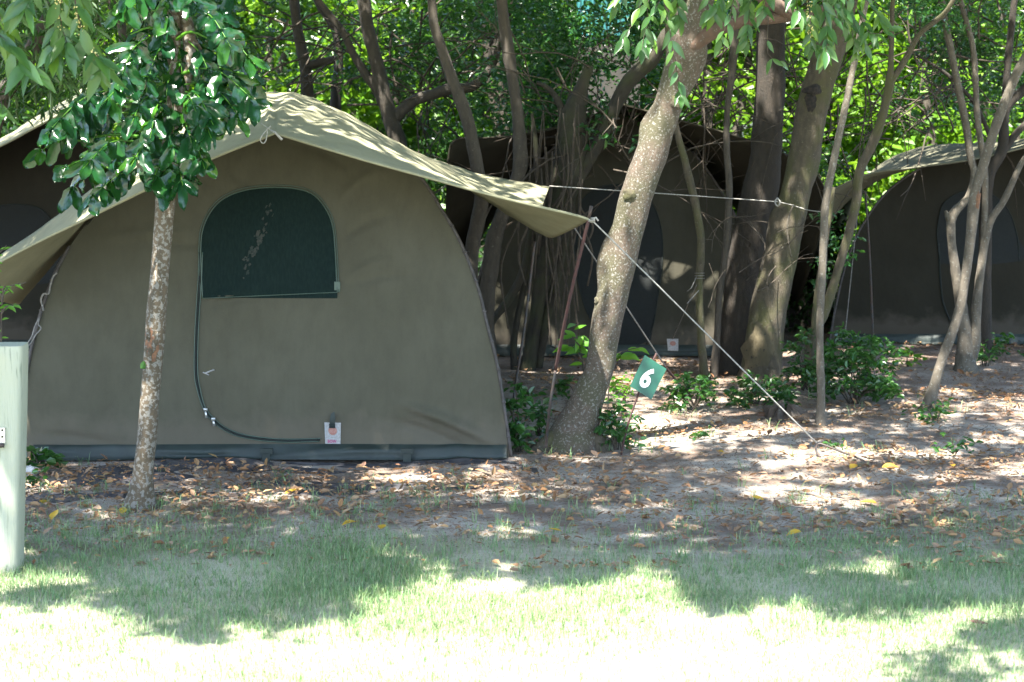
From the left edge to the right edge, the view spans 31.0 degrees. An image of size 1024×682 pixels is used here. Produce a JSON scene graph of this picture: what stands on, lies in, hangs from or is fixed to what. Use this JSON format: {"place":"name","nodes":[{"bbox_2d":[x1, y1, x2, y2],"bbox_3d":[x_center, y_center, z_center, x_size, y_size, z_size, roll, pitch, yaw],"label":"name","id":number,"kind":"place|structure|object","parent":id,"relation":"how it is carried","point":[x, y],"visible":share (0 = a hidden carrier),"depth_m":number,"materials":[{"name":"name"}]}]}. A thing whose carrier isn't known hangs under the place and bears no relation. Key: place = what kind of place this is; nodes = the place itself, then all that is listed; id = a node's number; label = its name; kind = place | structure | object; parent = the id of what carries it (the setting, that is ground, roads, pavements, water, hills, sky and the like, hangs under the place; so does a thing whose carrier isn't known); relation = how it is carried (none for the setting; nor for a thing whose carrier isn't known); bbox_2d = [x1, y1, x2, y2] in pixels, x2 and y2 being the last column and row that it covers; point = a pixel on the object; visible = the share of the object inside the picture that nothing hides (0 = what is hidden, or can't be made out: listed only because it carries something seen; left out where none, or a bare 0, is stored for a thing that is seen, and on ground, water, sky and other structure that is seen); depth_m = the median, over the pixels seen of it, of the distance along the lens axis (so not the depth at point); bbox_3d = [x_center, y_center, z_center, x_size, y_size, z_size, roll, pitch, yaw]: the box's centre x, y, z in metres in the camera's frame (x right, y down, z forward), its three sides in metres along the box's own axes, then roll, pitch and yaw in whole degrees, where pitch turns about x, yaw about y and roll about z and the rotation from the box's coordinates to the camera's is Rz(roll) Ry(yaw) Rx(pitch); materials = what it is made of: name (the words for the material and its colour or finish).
{"place":"outdoors","nodes":[
{"label":"outdoors","id":0,"kind":"place"},
{"bbox_2d":[0,103,1023,681],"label":"ground","id":1,"kind":"structure","parent":0,"point":[766,485],"depth_m":9.95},
{"bbox_2d":[0,342,28,573],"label":"utility box","id":2,"kind":"object","parent":1,"relation":"on","point":[13,395],"visible":0.96,"depth_m":9.09,"materials":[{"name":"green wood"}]},
{"bbox_2d":[26,465,38,475],"bbox_3d":[-2.981,0.804,11.424,0.122,0.082,0.098,0,8,0],"label":"stone","id":3,"kind":"object","parent":1,"relation":"on","point":[29,468],"visible":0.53,"depth_m":11.39,"materials":[{"name":"white stone"}]},
{"bbox_2d":[26,466,49,486],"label":"seedling","id":4,"kind":"object","parent":1,"relation":"on","point":[32,478],"visible":0.61,"depth_m":11.11,"materials":[{"name":"green plant"}]},
{"bbox_2d":[26,445,68,467],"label":"seedling","id":5,"kind":"object","parent":1,"relation":"on","point":[51,457],"visible":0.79,"depth_m":11.52,"materials":[{"name":"green plant"}]},
{"bbox_2d":[49,509,57,519],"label":"fallen leaf","id":6,"kind":"object","parent":1,"relation":"on","point":[54,514],"visible":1,"depth_m":10.30,"materials":[{"name":"yellow plant"}]},
{"bbox_2d":[0,0,121,139],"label":"background tree","id":7,"kind":"object","parent":1,"relation":"on","point":[5,130],"visible":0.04,"depth_m":20.76,"materials":[{"name":"green plant"}]},
{"bbox_2d":[0,0,127,124],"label":"overhanging tree","id":8,"kind":"object","parent":1,"relation":"on","point":[99,68],"visible":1,"depth_m":8.83,"materials":[{"name":"green plant"}]},
{"bbox_2d":[0,0,161,134],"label":"background tree","id":9,"kind":"object","parent":1,"relation":"on","point":[32,47],"visible":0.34,"depth_m":13.90,"materials":[{"name":"green plant"}]},
{"bbox_2d":[0,88,186,348],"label":"tent","id":10,"kind":"object","parent":1,"relation":"on","point":[30,198],"visible":0.24,"depth_m":16.72,"materials":[{"name":"fabric"}]},
{"bbox_2d":[0,204,60,284],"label":"window","id":11,"kind":"structure","parent":10,"relation":"in","point":[17,221],"depth_m":16.70,"materials":[{"name":"fabric"}]},
{"bbox_2d":[4,1,285,141],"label":"background tree","id":12,"kind":"object","parent":1,"relation":"on","point":[98,23],"visible":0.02,"depth_m":22.10,"materials":[{"name":"green plant"}]},
{"bbox_2d":[23,0,272,512],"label":"young tree","id":13,"kind":"object","parent":1,"relation":"on","point":[208,100],"visible":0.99,"depth_m":10.06,"materials":[{"name":"green plant"}]},
{"bbox_2d":[69,0,265,154],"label":"background tree","id":14,"kind":"object","parent":1,"relation":"on","point":[194,19],"visible":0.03,"depth_m":16.38,"materials":[{"name":"green plant"}]},
{"bbox_2d":[107,0,414,167],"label":"background tree","id":15,"kind":"object","parent":1,"relation":"on","point":[374,118],"visible":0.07,"depth_m":20.92,"materials":[{"name":"green plant"}]},
{"bbox_2d":[26,457,538,502],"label":"leaf litter","id":16,"kind":"object","parent":1,"relation":"on","point":[117,469],"visible":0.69,"depth_m":11.37,"materials":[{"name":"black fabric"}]},
{"bbox_2d":[0,92,590,461],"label":"tent","id":17,"kind":"object","parent":1,"relation":"on","point":[325,300],"visible":0.81,"depth_m":11.90,"materials":[{"name":"fabric"}]},
{"bbox_2d":[28,272,57,345],"bbox_3d":[-2.976,-0.193,11.668,0.233,0.484,0.010,0,8,0],"label":"cord","id":18,"kind":"object","parent":17,"relation":"hanging from","point":[43,294],"visible":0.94,"depth_m":11.66,"materials":[{"name":"black fabric"}]},
{"bbox_2d":[198,185,339,298],"bbox_3d":[-1.565,-0.642,11.937,0.918,0.723,0.218,0,8,0],"label":"window","id":19,"kind":"structure","parent":17,"relation":"in","point":[260,242],"depth_m":11.93,"materials":[{"name":"green fabric"}]},
{"bbox_2d":[549,186,776,201],"bbox_3d":[1.194,-1.167,14.632,1.802,0.134,0.109,0,8,-1],"label":"guy rope","id":20,"kind":"object","parent":17,"relation":"attached to","point":[666,193],"visible":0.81,"depth_m":14.64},
{"bbox_2d":[289,0,334,97],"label":"background tree","id":21,"kind":"object","parent":1,"relation":"on","point":[298,35],"visible":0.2,"depth_m":17.75,"materials":[{"name":"brown plant"}]},
{"bbox_2d":[313,0,343,109],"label":"background tree","id":22,"kind":"object","parent":1,"relation":"on","point":[335,100],"visible":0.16,"depth_m":18.57,"materials":[{"name":"brown plant"}]},
{"bbox_2d":[342,520,356,524],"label":"fallen leaf","id":23,"kind":"object","parent":1,"relation":"on","point":[346,521],"visible":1,"depth_m":10.00,"materials":[{"name":"yellow plant"}]},
{"bbox_2d":[264,0,542,251],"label":"background tree","id":24,"kind":"object","parent":1,"relation":"on","point":[433,187],"visible":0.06,"depth_m":22.55,"materials":[{"name":"green plant"}]},
{"bbox_2d":[227,0,599,158],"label":"background tree","id":25,"kind":"object","parent":1,"relation":"on","point":[379,84],"visible":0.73,"depth_m":17.50,"materials":[{"name":"green plant"}]},
{"bbox_2d":[427,0,488,279],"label":"crooked tree","id":26,"kind":"object","parent":1,"relation":"on","point":[476,225],"visible":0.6,"depth_m":14.87,"materials":[{"name":"brown plant"}]},
{"bbox_2d":[0,0,1023,233],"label":"distant woods","id":27,"kind":"object","parent":1,"relation":"on","point":[410,126],"visible":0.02,"depth_m":26.46,"materials":[{"name":"green plant"}]},
{"bbox_2d":[455,0,584,353],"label":"crooked tree","id":28,"kind":"object","parent":1,"relation":"on","point":[492,253],"visible":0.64,"depth_m":15.25,"materials":[{"name":"brown plant"}]},
{"bbox_2d":[24,325,1023,571],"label":"leaf litter","id":29,"kind":"object","parent":1,"relation":"on","point":[639,504],"visible":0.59,"depth_m":10.95,"materials":[{"name":"brown plant"}]},
{"bbox_2d":[504,381,544,453],"bbox_3d":[0.026,0.511,12.034,0.326,0.513,0.308,3,9,22],"label":"shrub","id":30,"kind":"object","parent":1,"relation":"on","point":[514,427],"visible":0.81,"depth_m":12.01,"materials":[{"name":"green plant"}]},
{"bbox_2d":[513,241,535,413],"bbox_3d":[0.061,-0.043,12.715,0.068,1.275,0.267,6,10,36],"label":"tent pole","id":31,"kind":"object","parent":1,"relation":"on","point":[526,313],"visible":0.83,"depth_m":12.73,"materials":[{"name":"metal"}]},
{"bbox_2d":[358,0,694,270],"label":"background tree","id":32,"kind":"object","parent":1,"relation":"on","point":[443,145],"visible":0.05,"depth_m":21.11,"materials":[{"name":"green plant"}]},
{"bbox_2d":[529,389,553,438],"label":"shrub","id":33,"kind":"object","parent":1,"relation":"on","point":[539,416],"visible":0.77,"depth_m":12.50,"materials":[{"name":"green plant"}]},
{"bbox_2d":[548,374,576,400],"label":"seedling","id":34,"kind":"object","parent":1,"relation":"on","point":[563,385],"visible":0.8,"depth_m":13.98,"materials":[{"name":"green plant"}]},
{"bbox_2d":[553,323,588,370],"bbox_3d":[0.431,0.100,12.411,0.257,0.468,0.204,-4,9,-27],"label":"sapling","id":35,"kind":"object","parent":1,"relation":"on","point":[578,346],"visible":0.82,"depth_m":12.38,"materials":[{"name":"green plant"}]},
{"bbox_2d":[544,206,598,447],"bbox_3d":[0.330,-0.061,11.349,0.100,1.563,0.544,-5,10,-34],"label":"tent pole","id":36,"kind":"object","parent":1,"relation":"on","point":[566,315],"visible":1,"depth_m":11.28,"materials":[{"name":"metal"}]},
{"bbox_2d":[592,221,816,443],"bbox_3d":[1.225,-0.033,11.530,1.677,1.516,0.009,-4,9,-25],"label":"guy rope","id":37,"kind":"object","parent":36,"relation":"attached to","point":[630,258],"visible":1,"depth_m":11.50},
{"bbox_2d":[465,0,736,257],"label":"background tree","id":38,"kind":"object","parent":1,"relation":"on","point":[713,90],"visible":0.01,"depth_m":22.93,"materials":[{"name":"green plant"}]},
{"bbox_2d":[573,0,639,113],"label":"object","id":39,"kind":"structure","parent":1,"relation":"on","point":[609,90],"depth_m":20.23,"materials":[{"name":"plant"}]},
{"bbox_2d":[434,0,789,370],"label":"ragged stump tree","id":40,"kind":"object","parent":1,"relation":"on","point":[577,151],"visible":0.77,"depth_m":15.52,"materials":[{"name":"brown plant"}]},
{"bbox_2d":[593,399,645,449],"bbox_3d":[0.696,0.566,12.125,0.406,0.382,0.384,-7,10,-39],"label":"shrub","id":41,"kind":"object","parent":1,"relation":"on","point":[618,434],"visible":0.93,"depth_m":12.08,"materials":[{"name":"green plant"}]},
{"bbox_2d":[604,372,634,401],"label":"seedling","id":42,"kind":"object","parent":1,"relation":"on","point":[618,388],"visible":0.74,"depth_m":13.93,"materials":[{"name":"green plant"}]},
{"bbox_2d":[607,346,648,416],"bbox_3d":[0.758,0.282,12.457,0.331,0.485,0.127,0,8,0],"label":"sapling","id":43,"kind":"object","parent":1,"relation":"on","point":[628,356],"visible":0.66,"depth_m":12.43,"materials":[{"name":"green plant"}]},
{"bbox_2d":[445,104,823,355],"bbox_3d":[1.114,-1.060,17.292,3.514,2.353,3.062,0,8,0],"label":"tent","id":44,"kind":"object","parent":1,"relation":"on","point":[667,259],"visible":0.34,"depth_m":16.37,"materials":[{"name":"fabric"}]},
{"bbox_2d":[574,184,662,344],"bbox_3d":[0.944,-0.675,16.397,0.792,1.420,0.286,0,8,0],"label":"doorway","id":45,"kind":"structure","parent":44,"relation":"in","point":[642,301],"depth_m":16.37,"materials":[{"name":"black fabric"}]},
{"bbox_2d":[620,353,665,454],"bbox_3d":[0.846,0.433,11.959,0.302,0.716,0.056,0,8,0],"label":"number sign","id":46,"kind":"object","parent":1,"relation":"on","point":[648,376],"visible":0.95,"depth_m":11.92,"materials":[{"name":"green metal"}]},
{"bbox_2d":[664,361,679,383],"bbox_3d":[1.198,0.245,13.814,0.182,0.201,0.033,-6,10,-36],"label":"tent peg","id":47,"kind":"object","parent":1,"relation":"on","point":[670,373],"visible":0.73,"depth_m":13.78,"materials":[{"name":"metal"}]},
{"bbox_2d":[574,228,665,366],"bbox_3d":[0.782,-0.287,13.130,0.010,1.144,1.343,5,10,33],"label":"guy rope","id":48,"kind":"object","parent":47,"relation":"attached to","point":[626,306],"visible":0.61,"depth_m":13.31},
{"bbox_2d":[665,0,709,379],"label":"thin tree","id":49,"kind":"object","parent":1,"relation":"on","point":[700,263],"visible":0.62,"depth_m":14.77,"materials":[{"name":"brown plant"}]},
{"bbox_2d":[672,285,696,339],"bbox_3d":[1.435,-0.232,15.420,0.005,0.614,1.205,-1,8,-4],"label":"guy rope","id":50,"kind":"object","parent":49,"relation":"attached to","point":[683,314],"visible":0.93,"depth_m":15.47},
{"bbox_2d":[687,275,704,303],"bbox_3d":[1.475,-0.425,14.774,0.081,0.238,0.235,4,9,25],"label":"cord","id":51,"kind":"object","parent":49,"relation":"attached to","point":[693,283],"visible":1,"depth_m":14.76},
{"bbox_2d":[657,371,718,412],"bbox_3d":[1.297,0.381,13.621,0.455,0.330,0.613,0,8,0],"label":"shrub","id":52,"kind":"object","parent":1,"relation":"on","point":[684,390],"visible":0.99,"depth_m":13.58,"materials":[{"name":"green plant"}]},
{"bbox_2d":[688,425,711,440],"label":"seedling","id":53,"kind":"object","parent":1,"relation":"on","point":[700,435],"visible":0.94,"depth_m":12.57,"materials":[{"name":"green plant"}]},
{"bbox_2d":[548,0,880,252],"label":"background tree","id":54,"kind":"object","parent":1,"relation":"on","point":[745,90],"visible":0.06,"depth_m":21.35,"materials":[{"name":"green plant"}]},
{"bbox_2d":[530,0,903,455],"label":"leaning tree","id":55,"kind":"object","parent":1,"relation":"on","point":[693,31],"visible":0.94,"depth_m":11.83,"materials":[{"name":"brown plant"}]},
{"bbox_2d":[582,0,891,378],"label":"thin tree","id":56,"kind":"object","parent":1,"relation":"on","point":[731,62],"visible":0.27,"depth_m":15.38,"materials":[{"name":"green plant"}]},
{"bbox_2d":[723,370,801,409],"bbox_3d":[1.875,0.379,13.818,0.614,0.280,0.572,0,8,0],"label":"shrub","id":57,"kind":"object","parent":1,"relation":"on","point":[756,390],"visible":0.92,"depth_m":13.82,"materials":[{"name":"green plant"}]},
{"bbox_2d":[697,0,840,375],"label":"thick tree","id":58,"kind":"object","parent":1,"relation":"on","point":[745,257],"visible":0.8,"depth_m":15.16,"materials":[{"name":"brown plant"}]},
{"bbox_2d":[786,529,800,535],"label":"fallen leaf","id":59,"kind":"object","parent":1,"relation":"on","point":[794,531],"visible":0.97,"depth_m":9.98,"materials":[{"name":"yellow plant"}]},
{"bbox_2d":[732,203,863,332],"bbox_3d":[2.891,-0.774,18.264,1.773,1.721,1.506,0,8,0],"label":"background bush","id":60,"kind":"object","parent":1,"relation":"on","point":[800,314],"visible":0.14,"depth_m":18.18,"materials":[{"name":"green plant"}]},
{"bbox_2d":[723,124,875,315],"bbox_3d":[2.863,-1.206,19.368,1.901,2.131,1.619,0,8,0],"label":"background bush","id":61,"kind":"object","parent":1,"relation":"on","point":[825,167],"visible":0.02,"depth_m":19.23,"materials":[{"name":"green plant"}]},
{"bbox_2d":[699,0,916,381],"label":"scarred tree","id":62,"kind":"object","parent":1,"relation":"on","point":[761,347],"visible":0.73,"depth_m":14.82,"materials":[{"name":"brown plant"}]},
{"bbox_2d":[777,201,820,211],"bbox_3d":[2.194,-0.986,13.752,0.132,0.074,1.705,0,8,-3],"label":"guy rope","id":63,"kind":"object","parent":62,"relation":"attached to","point":[799,207],"visible":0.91,"depth_m":14.31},
{"bbox_2d":[779,326,839,390],"bbox_3d":[2.308,0.151,14.496,0.534,0.539,0.677,0,8,0],"label":"shrub","id":64,"kind":"object","parent":1,"relation":"on","point":[797,371],"visible":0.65,"depth_m":14.35,"materials":[{"name":"green plant"}]},
{"bbox_2d":[823,438,843,449],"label":"seedling","id":65,"kind":"object","parent":1,"relation":"on","point":[832,444],"visible":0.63,"depth_m":12.20,"materials":[{"name":"green plant"}]},
{"bbox_2d":[815,443,864,460],"bbox_3d":[2.108,0.728,11.889,0.366,0.107,0.064,6,10,37],"label":"tent peg","id":66,"kind":"object","parent":1,"relation":"on","point":[830,447],"visible":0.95,"depth_m":11.94,"materials":[{"name":"metal"}]},
{"bbox_2d":[814,0,868,427],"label":"thin tree","id":67,"kind":"object","parent":1,"relation":"on","point":[820,417],"visible":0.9,"depth_m":12.77,"materials":[{"name":"brown plant"}]},
{"bbox_2d":[711,0,990,239],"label":"background tree","id":68,"kind":"object","parent":1,"relation":"on","point":[847,143],"visible":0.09,"depth_m":22.09,"materials":[{"name":"green plant"}]},
{"bbox_2d":[849,464,857,467],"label":"fallen leaf","id":69,"kind":"object","parent":1,"relation":"on","point":[853,465],"visible":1,"depth_m":11.53,"materials":[{"name":"yellow plant"}]},
{"bbox_2d":[799,322,908,403],"bbox_3d":[2.545,0.171,13.902,0.814,0.667,0.935,0,8,0],"label":"shrub","id":70,"kind":"object","parent":1,"relation":"on","point":[878,387],"visible":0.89,"depth_m":13.75,"materials":[{"name":"green plant"}]},
{"bbox_2d":[701,0,1007,382],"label":"forked tree","id":71,"kind":"object","parent":1,"relation":"on","point":[876,132],"visible":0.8,"depth_m":14.66,"materials":[{"name":"green plant"}]},
{"bbox_2d":[860,499,875,502],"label":"fallen leaf","id":72,"kind":"object","parent":1,"relation":"on","point":[869,500],"visible":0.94,"depth_m":10.68,"materials":[{"name":"yellow plant"}]},
{"bbox_2d":[864,191,873,335],"bbox_3d":[3.166,-0.605,16.377,0.128,1.442,0.020,0,8,0],"label":"tent pole","id":73,"kind":"object","parent":1,"relation":"on","point":[870,272],"visible":0.83,"depth_m":16.36,"materials":[{"name":"metal"}]},
{"bbox_2d":[882,463,897,466],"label":"fallen leaf","id":74,"kind":"object","parent":1,"relation":"on","point":[886,465],"visible":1,"depth_m":11.55,"materials":[{"name":"yellow plant"}]},
{"bbox_2d":[892,346,927,366],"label":"seedling","id":75,"kind":"object","parent":1,"relation":"on","point":[907,363],"visible":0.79,"depth_m":15.66,"materials":[{"name":"green plant"}]},
{"bbox_2d":[807,139,1023,344],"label":"tent","id":76,"kind":"object","parent":1,"relation":"on","point":[913,295],"visible":0.69,"depth_m":17.07,"materials":[{"name":"fabric"}]},
{"bbox_2d":[845,218,857,328],"bbox_3d":[2.989,-0.610,16.276,0.007,1.174,0.246,5,10,32],"label":"guy rope","id":77,"kind":"object","parent":76,"relation":"hanging from","point":[851,276],"visible":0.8,"depth_m":16.27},
{"bbox_2d":[937,190,1023,263],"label":"window","id":78,"kind":"structure","parent":76,"relation":"in","point":[1007,247],"depth_m":17.08,"materials":[{"name":"grey fabric"}]},
{"bbox_2d":[827,0,1023,285],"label":"background tree","id":79,"kind":"object","parent":1,"relation":"on","point":[898,146],"visible":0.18,"depth_m":20.88,"materials":[{"name":"green plant"}]},
{"bbox_2d":[901,397,955,425],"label":"seedling","id":80,"kind":"object","parent":1,"relation":"on","point":[929,416],"visible":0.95,"depth_m":13.14,"materials":[{"name":"green plant"}]},
{"bbox_2d":[853,0,1023,356],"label":"dark tree","id":81,"kind":"object","parent":1,"relation":"on","point":[1009,52],"visible":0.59,"depth_m":16.66,"materials":[{"name":"green plant"}]},
{"bbox_2d":[931,432,983,455],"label":"seedling","id":82,"kind":"object","parent":1,"relation":"on","point":[956,450],"visible":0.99,"depth_m":12.04,"materials":[{"name":"green plant"}]},
{"bbox_2d":[918,52,1023,409],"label":"leaning sapling","id":83,"kind":"object","parent":1,"relation":"on","point":[931,395],"visible":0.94,"depth_m":13.45,"materials":[{"name":"brown plant"}]},
{"bbox_2d":[970,619,987,623],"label":"fallen leaf","id":84,"kind":"object","parent":1,"relation":"on","point":[979,621],"visible":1,"depth_m":8.17,"materials":[{"name":"brown plant"}]},
{"bbox_2d":[938,0,1023,372],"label":"multi stemmed tree","id":85,"kind":"object","parent":1,"relation":"on","point":[968,345],"visible":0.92,"depth_m":15.38,"materials":[{"name":"brown plant"}]},
{"bbox_2d":[940,0,1023,114],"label":"background tree","id":86,"kind":"object","parent":1,"relation":"on","point":[989,45],"visible":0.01,"depth_m":22.22,"materials":[{"name":"green plant"}]},
{"bbox_2d":[977,332,1013,366],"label":"seedling","id":87,"kind":"object","parent":1,"relation":"on","point":[983,356],"visible":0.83,"depth_m":15.79,"materials":[{"name":"green plant"}]},
{"bbox_2d":[980,332,1023,356],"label":"seedling","id":88,"kind":"object","parent":1,"relation":"on","point":[997,341],"visible":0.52,"depth_m":16.35,"materials":[{"name":"green plant"}]},
{"bbox_2d":[0,387,1023,681],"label":"grass","id":89,"kind":"structure","parent":0,"point":[546,587],"depth_m":8.64,"materials":[{"name":"green plant"}]},
{"bbox_2d":[0,245,25,341],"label":"sapling","id":90,"kind":"object","parent":89,"relation":"on","point":[5,306],"visible":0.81,"depth_m":9.30,"materials":[{"name":"green plant"}]},
{"bbox_2d":[26,374,1023,534],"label":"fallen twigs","id":91,"kind":"object","parent":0,"point":[735,453],"depth_m":11.79,"materials":[{"name":"brown wood"}]},
{"bbox_2d":[755,399,815,424],"bbox_3d":[1.947,0.507,13.321,0.651,0.175,0.660,-7,11,-41],"label":"tree stump","id":92,"kind":"object","parent":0,"point":[775,412],"visible":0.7,"depth_m":13.27,"materials":[{"name":"wood"}]}
]}

